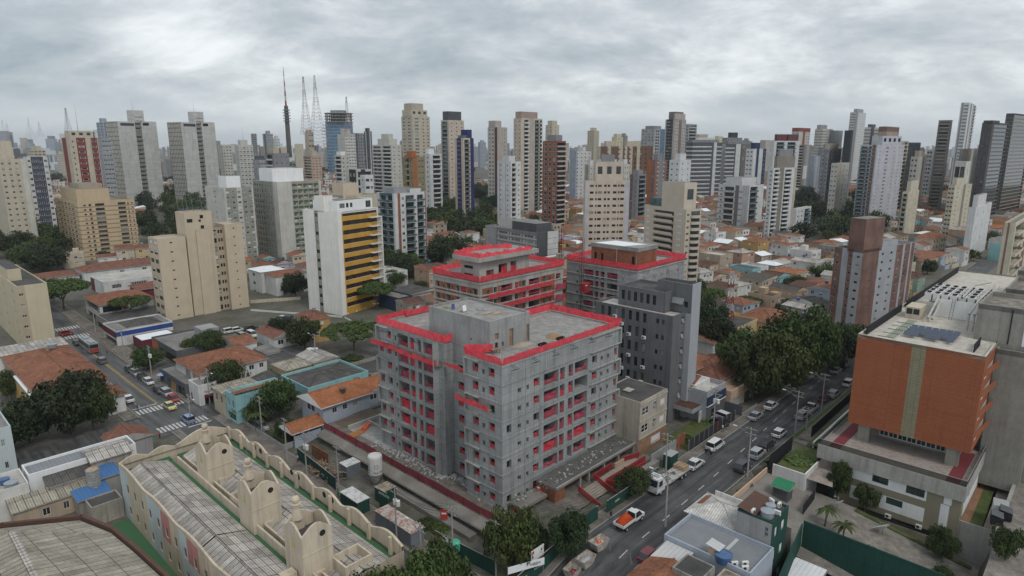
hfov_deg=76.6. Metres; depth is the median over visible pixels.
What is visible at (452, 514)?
utility pole
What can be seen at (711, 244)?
house
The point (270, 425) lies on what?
garden path
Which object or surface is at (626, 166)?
apartment tower
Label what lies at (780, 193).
apartment tower
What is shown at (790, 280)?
tree
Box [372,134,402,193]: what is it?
apartment tower
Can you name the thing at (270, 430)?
garden lawn
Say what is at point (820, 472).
paved court
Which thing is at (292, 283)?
tree
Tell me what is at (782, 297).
house
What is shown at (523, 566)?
site banner
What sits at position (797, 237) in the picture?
house
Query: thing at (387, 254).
tree
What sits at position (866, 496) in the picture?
tree
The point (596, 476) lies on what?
site entrance
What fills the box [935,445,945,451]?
window
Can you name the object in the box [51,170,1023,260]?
buildings
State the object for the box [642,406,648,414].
window
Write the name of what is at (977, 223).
apartment tower
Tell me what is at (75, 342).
car
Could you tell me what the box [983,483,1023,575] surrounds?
lot surface
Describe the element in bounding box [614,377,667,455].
apartment building
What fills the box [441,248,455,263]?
house
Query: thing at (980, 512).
grass strip
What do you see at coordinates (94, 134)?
distant tower
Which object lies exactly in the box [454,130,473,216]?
apartment tower
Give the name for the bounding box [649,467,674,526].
utility pole
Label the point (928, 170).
apartment tower
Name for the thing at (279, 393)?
tree
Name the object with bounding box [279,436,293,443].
box hedge
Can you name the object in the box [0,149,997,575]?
ground
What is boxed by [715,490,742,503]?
boundary wall
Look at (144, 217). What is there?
tree
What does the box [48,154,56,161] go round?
distant tower
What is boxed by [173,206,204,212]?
tree
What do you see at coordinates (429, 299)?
house
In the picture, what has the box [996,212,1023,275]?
apartment tower
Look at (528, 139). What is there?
apartment tower
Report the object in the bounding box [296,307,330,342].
house
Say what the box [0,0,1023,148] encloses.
sky
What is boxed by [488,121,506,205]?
apartment tower
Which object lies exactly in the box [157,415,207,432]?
crosswalk markings
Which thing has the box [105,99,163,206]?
apartment tower
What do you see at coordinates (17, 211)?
apartment tower
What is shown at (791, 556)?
boundary wall
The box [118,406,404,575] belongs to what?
row of townhouses
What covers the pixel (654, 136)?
apartment tower
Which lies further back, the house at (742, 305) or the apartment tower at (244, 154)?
the apartment tower at (244, 154)
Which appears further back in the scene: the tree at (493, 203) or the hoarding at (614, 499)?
the tree at (493, 203)
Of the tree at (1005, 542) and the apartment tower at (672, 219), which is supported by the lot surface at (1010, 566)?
the tree at (1005, 542)
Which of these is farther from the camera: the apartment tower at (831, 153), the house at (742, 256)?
the apartment tower at (831, 153)
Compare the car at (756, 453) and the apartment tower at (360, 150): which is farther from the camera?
the apartment tower at (360, 150)
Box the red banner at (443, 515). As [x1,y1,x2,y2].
[440,511,447,519]
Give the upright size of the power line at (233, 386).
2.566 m
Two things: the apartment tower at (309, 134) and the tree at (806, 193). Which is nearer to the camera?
the tree at (806, 193)
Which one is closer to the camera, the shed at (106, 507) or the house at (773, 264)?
the shed at (106, 507)
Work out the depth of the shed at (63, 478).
112.48 m
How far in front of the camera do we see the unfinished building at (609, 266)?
185.87 m
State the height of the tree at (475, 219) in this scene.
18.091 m
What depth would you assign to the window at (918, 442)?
116.60 m
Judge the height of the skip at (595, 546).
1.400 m
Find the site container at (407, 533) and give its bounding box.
[375,504,423,547]
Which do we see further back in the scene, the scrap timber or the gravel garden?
the scrap timber
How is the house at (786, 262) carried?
on the ground at (362, 481)
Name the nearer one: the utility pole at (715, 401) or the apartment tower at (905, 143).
the utility pole at (715, 401)
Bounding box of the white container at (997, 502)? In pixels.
[992,497,1008,510]
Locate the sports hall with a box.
[0,514,170,575]
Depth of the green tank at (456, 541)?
97.57 m
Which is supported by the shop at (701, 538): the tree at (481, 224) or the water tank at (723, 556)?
the water tank at (723, 556)
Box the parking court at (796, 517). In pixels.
[738,473,855,562]
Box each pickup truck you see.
[613,507,644,531]
[803,402,818,414]
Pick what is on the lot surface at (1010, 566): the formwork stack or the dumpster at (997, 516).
the dumpster at (997, 516)
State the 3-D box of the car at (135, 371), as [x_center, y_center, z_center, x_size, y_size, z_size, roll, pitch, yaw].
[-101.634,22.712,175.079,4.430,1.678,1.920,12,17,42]
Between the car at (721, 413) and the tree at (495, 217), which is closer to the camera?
the car at (721, 413)
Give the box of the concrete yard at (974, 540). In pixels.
[954,520,993,565]
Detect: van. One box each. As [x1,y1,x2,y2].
[246,329,256,336]
[705,437,724,451]
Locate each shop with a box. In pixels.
[83,289,153,316]
[95,304,161,326]
[102,314,172,345]
[133,329,173,348]
[151,323,224,362]
[159,364,190,398]
[188,377,216,405]
[379,291,412,310]
[664,513,773,575]
[684,491,738,530]
[686,374,725,420]
[736,490,788,575]
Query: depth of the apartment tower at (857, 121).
971.45 m
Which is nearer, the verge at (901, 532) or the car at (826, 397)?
the verge at (901, 532)
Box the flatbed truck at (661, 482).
[645,467,690,494]
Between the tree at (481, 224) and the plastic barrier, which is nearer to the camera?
the plastic barrier
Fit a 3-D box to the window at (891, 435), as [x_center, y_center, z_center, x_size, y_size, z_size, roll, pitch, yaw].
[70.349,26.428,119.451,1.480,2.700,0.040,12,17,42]
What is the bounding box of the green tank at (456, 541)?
[450,538,460,550]
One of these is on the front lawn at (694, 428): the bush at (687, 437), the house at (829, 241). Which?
the bush at (687, 437)
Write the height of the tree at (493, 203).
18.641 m
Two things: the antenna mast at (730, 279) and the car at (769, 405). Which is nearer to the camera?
the car at (769, 405)
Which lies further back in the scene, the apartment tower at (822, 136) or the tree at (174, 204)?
the apartment tower at (822, 136)
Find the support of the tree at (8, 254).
on the ground at (362, 481)
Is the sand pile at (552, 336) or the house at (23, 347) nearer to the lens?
the sand pile at (552, 336)
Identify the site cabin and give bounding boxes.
[339,457,360,478]
[340,486,369,513]
[374,481,395,502]
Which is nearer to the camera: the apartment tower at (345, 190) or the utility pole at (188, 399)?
the utility pole at (188, 399)
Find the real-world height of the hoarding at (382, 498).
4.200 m
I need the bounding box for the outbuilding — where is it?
[672,553,714,575]
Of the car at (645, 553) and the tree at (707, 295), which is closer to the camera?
the car at (645, 553)
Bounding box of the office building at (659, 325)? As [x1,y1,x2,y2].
[595,277,701,422]
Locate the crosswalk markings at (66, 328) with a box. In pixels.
[54,325,79,331]
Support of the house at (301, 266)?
on the ground at (362, 481)
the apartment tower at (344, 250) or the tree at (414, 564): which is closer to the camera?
the tree at (414, 564)
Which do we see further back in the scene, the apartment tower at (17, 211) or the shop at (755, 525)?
the apartment tower at (17, 211)
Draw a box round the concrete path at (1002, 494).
[983,489,1008,530]
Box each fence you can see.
[688,410,735,450]
[768,436,792,468]
[802,489,815,514]
[811,393,850,436]
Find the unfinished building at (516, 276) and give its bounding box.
[432,243,565,309]
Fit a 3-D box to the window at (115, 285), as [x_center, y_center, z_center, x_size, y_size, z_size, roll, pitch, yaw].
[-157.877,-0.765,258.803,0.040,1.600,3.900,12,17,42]
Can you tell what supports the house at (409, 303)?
on the ground at (362, 481)
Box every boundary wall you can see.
[250,297,299,302]
[251,309,341,317]
[650,432,685,461]
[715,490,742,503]
[733,467,766,497]
[772,461,818,491]
[779,524,802,575]
[785,526,791,552]
[800,520,945,575]
[812,409,848,447]
[988,484,1015,559]
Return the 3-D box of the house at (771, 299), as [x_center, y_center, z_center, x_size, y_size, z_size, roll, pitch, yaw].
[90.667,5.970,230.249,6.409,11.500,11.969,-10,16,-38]
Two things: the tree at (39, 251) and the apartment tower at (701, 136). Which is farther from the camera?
the apartment tower at (701, 136)
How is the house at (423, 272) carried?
on the ground at (362, 481)
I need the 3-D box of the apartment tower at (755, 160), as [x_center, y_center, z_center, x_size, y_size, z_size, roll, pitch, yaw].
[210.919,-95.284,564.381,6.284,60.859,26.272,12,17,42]
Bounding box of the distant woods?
[48,160,568,181]
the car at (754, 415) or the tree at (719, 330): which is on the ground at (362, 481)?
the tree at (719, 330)
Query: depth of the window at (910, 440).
117.59 m
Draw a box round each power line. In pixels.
[149,347,208,373]
[202,369,262,401]
[258,397,288,422]
[279,418,302,439]
[299,431,340,453]
[331,447,397,491]
[391,484,455,514]
[495,469,670,533]
[664,390,719,435]
[665,427,754,479]
[752,391,803,436]
[798,375,828,398]
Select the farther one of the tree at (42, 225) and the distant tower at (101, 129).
the distant tower at (101, 129)
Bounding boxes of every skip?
[562,559,581,575]
[574,549,596,569]
[588,533,609,552]
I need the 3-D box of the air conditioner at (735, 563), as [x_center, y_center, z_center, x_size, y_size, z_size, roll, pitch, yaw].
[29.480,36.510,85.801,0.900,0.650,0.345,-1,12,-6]
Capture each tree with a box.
[0,230,35,252]
[0,369,16,399]
[0,391,52,441]
[1,408,39,443]
[3,240,37,267]
[13,247,58,271]
[14,368,107,434]
[20,242,70,271]
[29,235,60,246]
[36,217,50,234]
[38,230,65,242]
[40,225,59,233]
[40,233,72,249]
[41,278,62,300]
[45,277,91,309]
[65,378,119,429]
[96,250,108,257]
[107,294,150,309]
[130,345,167,368]
[134,190,157,205]
[135,208,150,217]
[136,209,157,229]
[138,219,168,237]
[143,198,159,211]
[155,192,175,205]
[158,204,176,215]
[164,213,173,228]
[165,217,175,229]
[167,223,176,233]
[168,208,190,219]
[170,199,184,206]
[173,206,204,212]
[176,204,196,210]
[178,192,205,203]
[179,197,205,206]
[179,337,196,348]
[191,328,224,350]
[202,356,250,388]
[239,407,253,421]
[243,411,269,430]
[246,400,273,419]
[250,377,300,417]
[265,316,289,329]
[273,416,293,437]
[280,270,307,296]
[284,316,321,348]
[320,320,376,350]
[349,569,393,575]
[357,280,396,308]
[360,545,444,575]
[383,246,405,263]
[384,253,414,275]
[385,269,407,284]
[398,252,427,275]
[413,281,426,286]
[420,532,477,575]
[425,232,471,262]
[426,205,446,211]
[426,207,439,213]
[427,211,439,219]
[427,211,441,220]
[435,211,460,230]
[443,197,455,211]
[444,209,460,216]
[449,210,462,222]
[449,220,476,233]
[461,207,488,220]
[463,236,477,243]
[471,214,496,235]
[474,188,486,199]
[474,201,494,216]
[475,219,495,234]
[478,195,496,209]
[479,185,487,196]
[480,502,540,572]
[486,213,496,221]
[526,521,549,556]
[528,214,541,219]
[548,504,590,557]
[613,464,653,495]
[697,277,708,289]
[698,316,738,347]
[699,295,729,324]
[701,288,725,297]
[701,291,718,306]
[714,325,755,372]
[717,335,793,400]
[739,295,763,304]
[749,322,820,393]
[754,306,817,351]
[774,298,792,309]
[775,303,846,379]
[781,275,806,283]
[785,220,818,236]
[794,199,804,206]
[795,188,814,200]
[798,185,815,193]
[799,191,821,201]
[806,261,832,276]
[807,201,826,220]
[812,215,850,233]
[815,505,841,526]
[818,218,843,236]
[821,322,856,369]
[822,230,836,238]
[823,208,846,217]
[825,211,844,230]
[825,459,853,498]
[830,520,855,534]
[835,321,865,353]
[840,202,853,215]
[841,215,862,233]
[845,198,853,209]
[847,206,853,217]
[853,483,881,511]
[867,210,892,219]
[885,218,889,226]
[922,258,938,273]
[924,522,962,560]
[929,562,954,575]
[969,249,982,260]
[986,230,1000,241]
[988,523,1023,560]
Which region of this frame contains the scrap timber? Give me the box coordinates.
[304,458,346,482]
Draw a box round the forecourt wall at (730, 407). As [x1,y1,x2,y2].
[724,401,756,414]
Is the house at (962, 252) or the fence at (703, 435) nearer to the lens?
the fence at (703, 435)
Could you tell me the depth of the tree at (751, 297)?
227.12 m
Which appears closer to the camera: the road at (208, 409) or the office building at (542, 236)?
the road at (208, 409)
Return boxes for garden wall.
[244,416,293,448]
[698,410,701,422]
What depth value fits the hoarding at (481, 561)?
96.00 m
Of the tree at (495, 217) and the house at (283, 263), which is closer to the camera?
the house at (283, 263)
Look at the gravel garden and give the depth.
102.88 m
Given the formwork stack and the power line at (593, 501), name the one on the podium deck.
the formwork stack
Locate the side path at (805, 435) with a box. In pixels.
[798,402,849,440]
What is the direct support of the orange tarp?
on the pickup truck at (636, 514)
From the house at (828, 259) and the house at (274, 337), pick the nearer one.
the house at (274, 337)
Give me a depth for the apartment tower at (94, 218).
338.10 m
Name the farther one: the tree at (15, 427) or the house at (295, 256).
the house at (295, 256)
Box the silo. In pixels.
[368,452,382,485]
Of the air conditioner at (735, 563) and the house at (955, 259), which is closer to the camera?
the air conditioner at (735, 563)
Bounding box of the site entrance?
[509,436,658,511]
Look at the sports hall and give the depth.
86.03 m
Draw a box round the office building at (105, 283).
[90,268,152,292]
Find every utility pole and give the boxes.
[119,329,124,359]
[147,346,151,376]
[186,394,193,423]
[204,368,212,403]
[256,396,262,433]
[281,417,287,459]
[300,432,308,476]
[333,446,339,494]
[390,484,399,537]
[405,516,424,557]
[446,505,456,548]
[490,518,501,575]
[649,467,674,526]
[662,432,673,473]
[711,387,720,423]
[733,424,757,476]
[782,389,804,433]
[802,406,813,428]
[809,372,829,410]
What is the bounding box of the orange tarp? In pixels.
[617,513,632,525]
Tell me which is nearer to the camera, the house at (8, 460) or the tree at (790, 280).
the house at (8, 460)
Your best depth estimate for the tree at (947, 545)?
100.68 m
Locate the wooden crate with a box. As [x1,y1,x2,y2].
[673,460,688,471]
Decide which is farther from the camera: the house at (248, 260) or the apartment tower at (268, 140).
the apartment tower at (268, 140)
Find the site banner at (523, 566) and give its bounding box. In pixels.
[507,557,543,575]
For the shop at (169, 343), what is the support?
on the ground at (362, 481)
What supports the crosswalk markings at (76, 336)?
on the road at (156, 419)
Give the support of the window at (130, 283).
in the office building at (105, 283)
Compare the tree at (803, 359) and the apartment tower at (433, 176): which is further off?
the apartment tower at (433, 176)
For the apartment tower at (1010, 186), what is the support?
on the ground at (362, 481)
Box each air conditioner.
[731,561,738,566]
[741,560,748,564]
[741,565,748,570]
[774,509,780,515]
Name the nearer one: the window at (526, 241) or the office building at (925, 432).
the office building at (925, 432)
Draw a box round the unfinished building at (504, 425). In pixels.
[370,297,621,511]
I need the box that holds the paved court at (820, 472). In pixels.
[807,459,832,486]
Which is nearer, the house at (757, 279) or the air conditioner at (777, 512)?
the air conditioner at (777, 512)
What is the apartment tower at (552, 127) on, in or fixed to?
on the ground at (362, 481)
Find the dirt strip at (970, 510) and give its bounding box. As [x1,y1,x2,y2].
[961,483,984,522]
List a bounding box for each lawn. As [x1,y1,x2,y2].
[264,427,289,443]
[663,420,712,449]
[777,446,817,472]
[808,408,848,445]
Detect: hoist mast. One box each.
[559,227,566,284]
[578,239,589,309]
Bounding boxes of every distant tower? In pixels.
[27,146,46,156]
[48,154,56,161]
[56,151,65,175]
[92,130,97,137]
[96,118,106,137]
[166,158,172,176]
[254,156,264,159]
[435,144,441,153]
[478,140,485,167]
[566,158,569,170]
[587,128,598,161]
[621,133,627,145]
[818,144,839,185]
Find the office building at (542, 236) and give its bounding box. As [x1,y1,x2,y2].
[486,218,557,256]
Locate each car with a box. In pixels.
[58,330,73,335]
[72,339,78,345]
[96,356,107,363]
[124,364,131,372]
[125,394,134,402]
[130,367,140,376]
[136,372,146,380]
[142,376,154,384]
[152,384,162,393]
[160,386,172,397]
[162,400,176,410]
[167,393,179,401]
[180,413,195,423]
[221,327,232,333]
[231,326,243,332]
[243,324,257,329]
[252,419,269,431]
[282,315,296,319]
[636,545,656,562]
[687,457,704,470]
[713,409,729,417]
[733,458,752,472]
[747,410,763,420]
[750,446,766,459]
[758,437,775,450]
[763,400,778,410]
[771,427,786,438]
[794,409,809,420]
[818,393,830,402]
[827,388,840,398]
[830,366,841,373]
[839,360,849,368]
[842,378,851,387]
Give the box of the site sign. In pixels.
[531,543,543,560]
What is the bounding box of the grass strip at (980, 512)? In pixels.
[970,485,994,526]
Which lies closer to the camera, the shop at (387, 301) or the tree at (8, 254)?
the shop at (387, 301)
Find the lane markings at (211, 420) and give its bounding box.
[67,318,826,557]
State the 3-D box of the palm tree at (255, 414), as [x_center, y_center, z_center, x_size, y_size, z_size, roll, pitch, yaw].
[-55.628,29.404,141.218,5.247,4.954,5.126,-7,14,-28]
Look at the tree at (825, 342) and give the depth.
157.74 m
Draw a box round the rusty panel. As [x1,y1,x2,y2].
[311,444,328,463]
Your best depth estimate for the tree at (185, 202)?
505.21 m
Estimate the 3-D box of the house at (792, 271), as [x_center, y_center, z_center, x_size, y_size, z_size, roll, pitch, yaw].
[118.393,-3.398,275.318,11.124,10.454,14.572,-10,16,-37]
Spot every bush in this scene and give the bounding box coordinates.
[340,354,363,362]
[417,516,435,531]
[430,522,448,533]
[685,434,692,443]
[701,416,711,422]
[709,416,729,426]
[783,453,813,467]
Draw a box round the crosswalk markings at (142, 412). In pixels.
[135,400,183,414]
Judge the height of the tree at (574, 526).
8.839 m
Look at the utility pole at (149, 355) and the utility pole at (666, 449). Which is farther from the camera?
the utility pole at (149, 355)
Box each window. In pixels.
[42,507,50,515]
[63,501,69,508]
[83,205,96,259]
[111,283,121,288]
[129,280,147,284]
[186,368,190,377]
[265,185,304,253]
[307,403,314,411]
[370,393,376,399]
[523,240,534,243]
[641,423,647,432]
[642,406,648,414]
[643,313,646,322]
[646,294,649,303]
[651,432,659,443]
[660,397,664,405]
[872,475,888,485]
[879,430,888,436]
[886,497,902,507]
[888,432,897,438]
[897,435,906,441]
[906,485,924,497]
[907,437,915,443]
[916,440,925,446]
[926,442,935,449]
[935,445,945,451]
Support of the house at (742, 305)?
on the ground at (362, 481)
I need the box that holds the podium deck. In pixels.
[316,406,519,541]
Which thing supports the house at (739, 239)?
on the ground at (362, 481)
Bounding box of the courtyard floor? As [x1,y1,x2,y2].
[112,519,176,575]
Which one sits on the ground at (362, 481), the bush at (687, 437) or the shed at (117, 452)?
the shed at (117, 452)
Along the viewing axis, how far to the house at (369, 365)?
172.52 m
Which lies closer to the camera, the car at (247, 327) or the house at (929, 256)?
the car at (247, 327)
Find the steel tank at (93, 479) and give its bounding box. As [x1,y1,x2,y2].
[85,466,100,487]
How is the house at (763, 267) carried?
on the ground at (362, 481)
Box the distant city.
[0,131,978,170]
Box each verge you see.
[764,387,851,460]
[854,508,971,568]
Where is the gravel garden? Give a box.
[811,511,978,575]
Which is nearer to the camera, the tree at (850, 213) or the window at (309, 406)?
the window at (309, 406)
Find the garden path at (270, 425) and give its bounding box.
[266,423,293,440]
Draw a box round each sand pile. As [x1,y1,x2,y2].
[511,342,532,347]
[545,333,559,338]
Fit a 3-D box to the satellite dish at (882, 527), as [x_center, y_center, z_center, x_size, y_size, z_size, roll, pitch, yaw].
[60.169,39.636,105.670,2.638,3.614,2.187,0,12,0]
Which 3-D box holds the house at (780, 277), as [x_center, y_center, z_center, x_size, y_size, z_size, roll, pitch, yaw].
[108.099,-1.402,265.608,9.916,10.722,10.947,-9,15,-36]
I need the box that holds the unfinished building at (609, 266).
[566,239,685,312]
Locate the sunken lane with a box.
[950,555,980,569]
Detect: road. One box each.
[15,419,158,472]
[50,305,212,436]
[182,421,409,569]
[190,344,378,416]
[549,262,997,575]
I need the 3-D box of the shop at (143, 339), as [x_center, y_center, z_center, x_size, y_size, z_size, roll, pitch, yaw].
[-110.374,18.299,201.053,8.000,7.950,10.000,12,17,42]
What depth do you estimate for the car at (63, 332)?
209.15 m
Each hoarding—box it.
[297,448,335,489]
[379,489,388,507]
[435,530,494,574]
[518,506,597,575]
[606,467,657,512]
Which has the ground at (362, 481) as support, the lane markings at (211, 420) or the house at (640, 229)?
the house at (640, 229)
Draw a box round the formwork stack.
[348,429,364,437]
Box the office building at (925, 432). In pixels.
[817,265,1023,554]
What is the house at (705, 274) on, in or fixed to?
on the ground at (362, 481)
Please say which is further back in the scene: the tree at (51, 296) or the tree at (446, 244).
the tree at (446, 244)
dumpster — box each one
[990,508,1003,525]
[999,504,1012,521]
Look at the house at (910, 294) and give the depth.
255.56 m
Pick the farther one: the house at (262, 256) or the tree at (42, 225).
the tree at (42, 225)
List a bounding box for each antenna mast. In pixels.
[64,108,71,130]
[283,68,291,157]
[300,77,312,134]
[308,75,328,148]
[345,97,350,131]
[725,271,735,319]
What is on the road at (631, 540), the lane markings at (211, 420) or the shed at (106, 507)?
the lane markings at (211, 420)
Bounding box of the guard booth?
[770,476,795,502]
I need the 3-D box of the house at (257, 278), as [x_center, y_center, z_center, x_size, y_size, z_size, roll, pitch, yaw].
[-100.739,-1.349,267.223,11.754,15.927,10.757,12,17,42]
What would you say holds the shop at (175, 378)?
on the ground at (362, 481)
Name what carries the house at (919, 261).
on the ground at (362, 481)
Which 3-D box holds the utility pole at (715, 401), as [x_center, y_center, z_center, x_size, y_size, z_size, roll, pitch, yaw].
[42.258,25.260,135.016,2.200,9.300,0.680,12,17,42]
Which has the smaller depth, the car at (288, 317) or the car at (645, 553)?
the car at (645, 553)
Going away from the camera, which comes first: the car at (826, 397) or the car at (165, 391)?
the car at (826, 397)
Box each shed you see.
[5,480,86,520]
[21,435,136,491]
[42,463,90,490]
[70,480,111,514]
[80,439,133,482]
[84,462,121,494]
[85,489,124,522]
[788,557,826,575]
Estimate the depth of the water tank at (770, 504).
91.84 m
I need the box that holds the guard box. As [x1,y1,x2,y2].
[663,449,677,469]
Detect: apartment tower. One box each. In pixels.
[0,141,37,249]
[0,260,54,343]
[23,156,56,233]
[55,182,138,260]
[61,105,103,186]
[97,138,117,195]
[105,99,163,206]
[148,193,249,320]
[167,106,218,205]
[205,175,257,260]
[218,145,233,174]
[234,131,253,195]
[251,134,257,158]
[253,160,265,179]
[253,167,321,259]
[262,131,273,156]
[265,147,289,167]
[273,136,279,147]
[303,151,322,183]
[303,195,384,315]
[304,129,313,155]
[331,182,376,206]
[334,151,349,181]
[337,129,356,168]
[346,169,371,192]
[353,133,365,168]
[360,175,373,193]
[364,128,372,174]
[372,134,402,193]
[377,186,427,261]
[401,103,429,181]
[402,151,425,191]
[425,149,442,208]
[441,111,463,206]
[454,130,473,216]
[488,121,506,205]
[497,156,520,223]
[514,111,542,210]
[542,135,566,224]
[545,121,558,140]
[569,147,590,198]
[582,154,629,250]
[584,160,593,179]
[596,141,653,193]
[612,134,622,145]
[621,159,629,179]
[629,170,646,219]
[641,126,664,159]
[643,181,701,281]
[646,154,666,203]
[664,112,685,180]
[669,153,690,181]
[685,124,696,152]
[686,140,721,195]
[696,134,713,139]
[715,136,722,141]
[716,176,763,225]
[720,141,752,183]
[722,132,741,143]
[744,143,765,183]
[763,149,796,237]
[766,134,799,199]
[792,128,810,144]
[792,206,811,231]
[796,145,811,187]
[807,156,820,192]
[813,125,832,155]
[817,144,841,201]
[826,162,849,215]
[828,216,914,326]
[830,130,842,148]
[841,130,854,198]
[849,109,865,180]
[853,132,904,219]
[863,124,878,144]
[878,126,898,135]
[897,141,908,208]
[898,180,918,233]
[902,142,920,193]
[908,151,926,206]
[922,149,934,196]
[927,120,952,208]
[942,178,971,234]
[949,102,976,184]
[952,161,970,184]
[958,149,977,209]
[963,193,991,251]
[970,120,1008,215]
[996,113,1023,211]
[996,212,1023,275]
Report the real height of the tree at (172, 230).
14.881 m
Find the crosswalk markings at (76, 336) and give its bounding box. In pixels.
[62,333,89,339]
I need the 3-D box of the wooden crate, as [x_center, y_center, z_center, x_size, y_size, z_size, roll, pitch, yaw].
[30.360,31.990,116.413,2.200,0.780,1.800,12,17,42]
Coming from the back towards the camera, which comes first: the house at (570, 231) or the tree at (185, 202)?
the tree at (185, 202)
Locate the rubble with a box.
[371,440,625,502]
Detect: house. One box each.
[0,336,68,373]
[0,411,17,472]
[0,468,29,522]
[1,345,109,392]
[12,375,61,415]
[33,270,80,280]
[64,248,85,268]
[74,257,150,281]
[96,253,116,261]
[100,423,153,453]
[107,384,127,415]
[113,244,134,259]
[128,281,154,298]
[133,244,148,257]
[172,344,268,379]
[209,376,257,416]
[221,334,257,349]
[225,377,282,423]
[245,257,255,273]
[248,265,284,292]
[251,260,276,267]
[253,344,280,354]
[255,324,293,347]
[256,253,274,261]
[264,269,307,295]
[270,357,313,374]
[271,257,292,269]
[279,374,380,447]
[281,359,368,394]
[286,250,305,268]
[293,262,306,271]
[295,349,338,366]
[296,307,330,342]
[350,356,379,376]
[384,266,407,286]
[394,284,432,296]
[395,296,425,311]
[413,260,440,278]
[414,263,433,293]
[420,293,433,305]
[427,235,436,248]
[432,231,458,245]
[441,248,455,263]
[446,259,460,264]
[460,230,479,243]
[478,236,485,244]
[548,253,566,269]
[558,233,571,240]
[558,238,575,245]
[560,247,581,255]
[565,234,580,239]
[567,228,582,233]
[571,240,581,245]
[572,231,582,237]
[626,556,677,575]
[628,231,643,242]
[628,235,636,241]
[638,227,643,232]
[650,540,693,560]
[696,353,710,372]
[696,353,738,380]
[697,267,713,286]
[697,334,719,354]
[698,250,732,269]
[698,260,719,269]
[699,241,719,249]
[699,245,708,250]
[700,230,706,238]
[704,228,725,241]
[706,268,726,280]
[706,280,738,303]
[712,248,728,251]
[713,238,738,246]
[714,268,739,280]
[717,568,739,575]
[718,245,745,249]
[721,226,743,238]
[721,279,752,296]
[721,296,760,313]
[724,375,751,407]
[726,249,755,263]
[728,314,757,334]
[729,264,760,273]
[731,235,746,247]
[735,307,794,330]
[739,272,776,290]
[740,262,768,272]
[742,235,764,238]
[742,237,769,251]
[748,286,780,307]
[754,251,772,262]
[757,260,783,270]
[761,270,790,282]
[766,233,789,242]
[768,282,807,297]
[769,267,808,277]
[770,258,790,267]
[771,242,798,255]
[771,255,780,259]
[771,291,788,303]
[777,254,793,260]
[781,230,804,242]
[781,297,819,315]
[785,296,828,314]
[788,239,798,243]
[789,244,820,258]
[789,279,818,294]
[791,254,824,276]
[800,241,823,248]
[805,274,826,284]
[807,280,830,300]
[813,239,840,244]
[814,248,830,258]
[818,243,842,252]
[819,258,833,261]
[820,270,832,279]
[830,238,847,244]
[883,233,896,238]
[908,279,919,297]
[911,271,926,292]
[912,262,915,271]
[913,256,925,273]
[914,250,949,269]
[914,253,938,272]
[915,241,932,250]
[928,250,958,268]
[945,246,970,262]
[952,256,967,266]
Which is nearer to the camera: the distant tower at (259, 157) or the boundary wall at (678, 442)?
the boundary wall at (678, 442)
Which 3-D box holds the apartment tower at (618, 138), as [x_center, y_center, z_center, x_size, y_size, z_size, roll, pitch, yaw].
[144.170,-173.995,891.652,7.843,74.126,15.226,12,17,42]
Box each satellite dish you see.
[829,499,843,508]
[873,522,889,534]
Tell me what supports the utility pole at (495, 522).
on the ground at (362, 481)
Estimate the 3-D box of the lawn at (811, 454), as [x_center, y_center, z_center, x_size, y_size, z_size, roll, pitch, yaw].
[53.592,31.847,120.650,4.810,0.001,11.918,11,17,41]
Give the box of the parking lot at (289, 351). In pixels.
[253,337,320,362]
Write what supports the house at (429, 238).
on the ground at (362, 481)
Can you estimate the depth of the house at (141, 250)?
316.90 m
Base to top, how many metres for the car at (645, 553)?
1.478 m
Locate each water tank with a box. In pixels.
[0,476,9,485]
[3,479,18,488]
[47,343,56,348]
[714,548,732,565]
[760,507,775,519]
[765,502,775,508]
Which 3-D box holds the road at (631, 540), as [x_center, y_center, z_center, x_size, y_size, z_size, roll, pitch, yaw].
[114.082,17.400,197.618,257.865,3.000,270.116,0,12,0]
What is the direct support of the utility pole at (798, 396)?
on the verge at (811, 422)
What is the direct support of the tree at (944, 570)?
on the gravel garden
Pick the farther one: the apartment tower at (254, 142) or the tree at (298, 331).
the apartment tower at (254, 142)
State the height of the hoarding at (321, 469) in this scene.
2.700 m
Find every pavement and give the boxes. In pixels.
[49,296,193,402]
[116,406,139,420]
[171,429,282,512]
[212,414,479,575]
[538,262,976,575]
[633,266,997,569]
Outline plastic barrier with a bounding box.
[360,422,370,431]
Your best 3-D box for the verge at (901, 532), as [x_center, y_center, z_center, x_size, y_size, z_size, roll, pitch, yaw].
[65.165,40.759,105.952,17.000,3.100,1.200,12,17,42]
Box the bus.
[78,335,98,352]
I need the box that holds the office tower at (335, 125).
[322,110,352,172]
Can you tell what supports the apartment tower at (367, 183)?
on the ground at (362, 481)
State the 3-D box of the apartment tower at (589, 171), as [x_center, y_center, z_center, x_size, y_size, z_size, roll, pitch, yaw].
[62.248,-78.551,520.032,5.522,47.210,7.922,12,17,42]

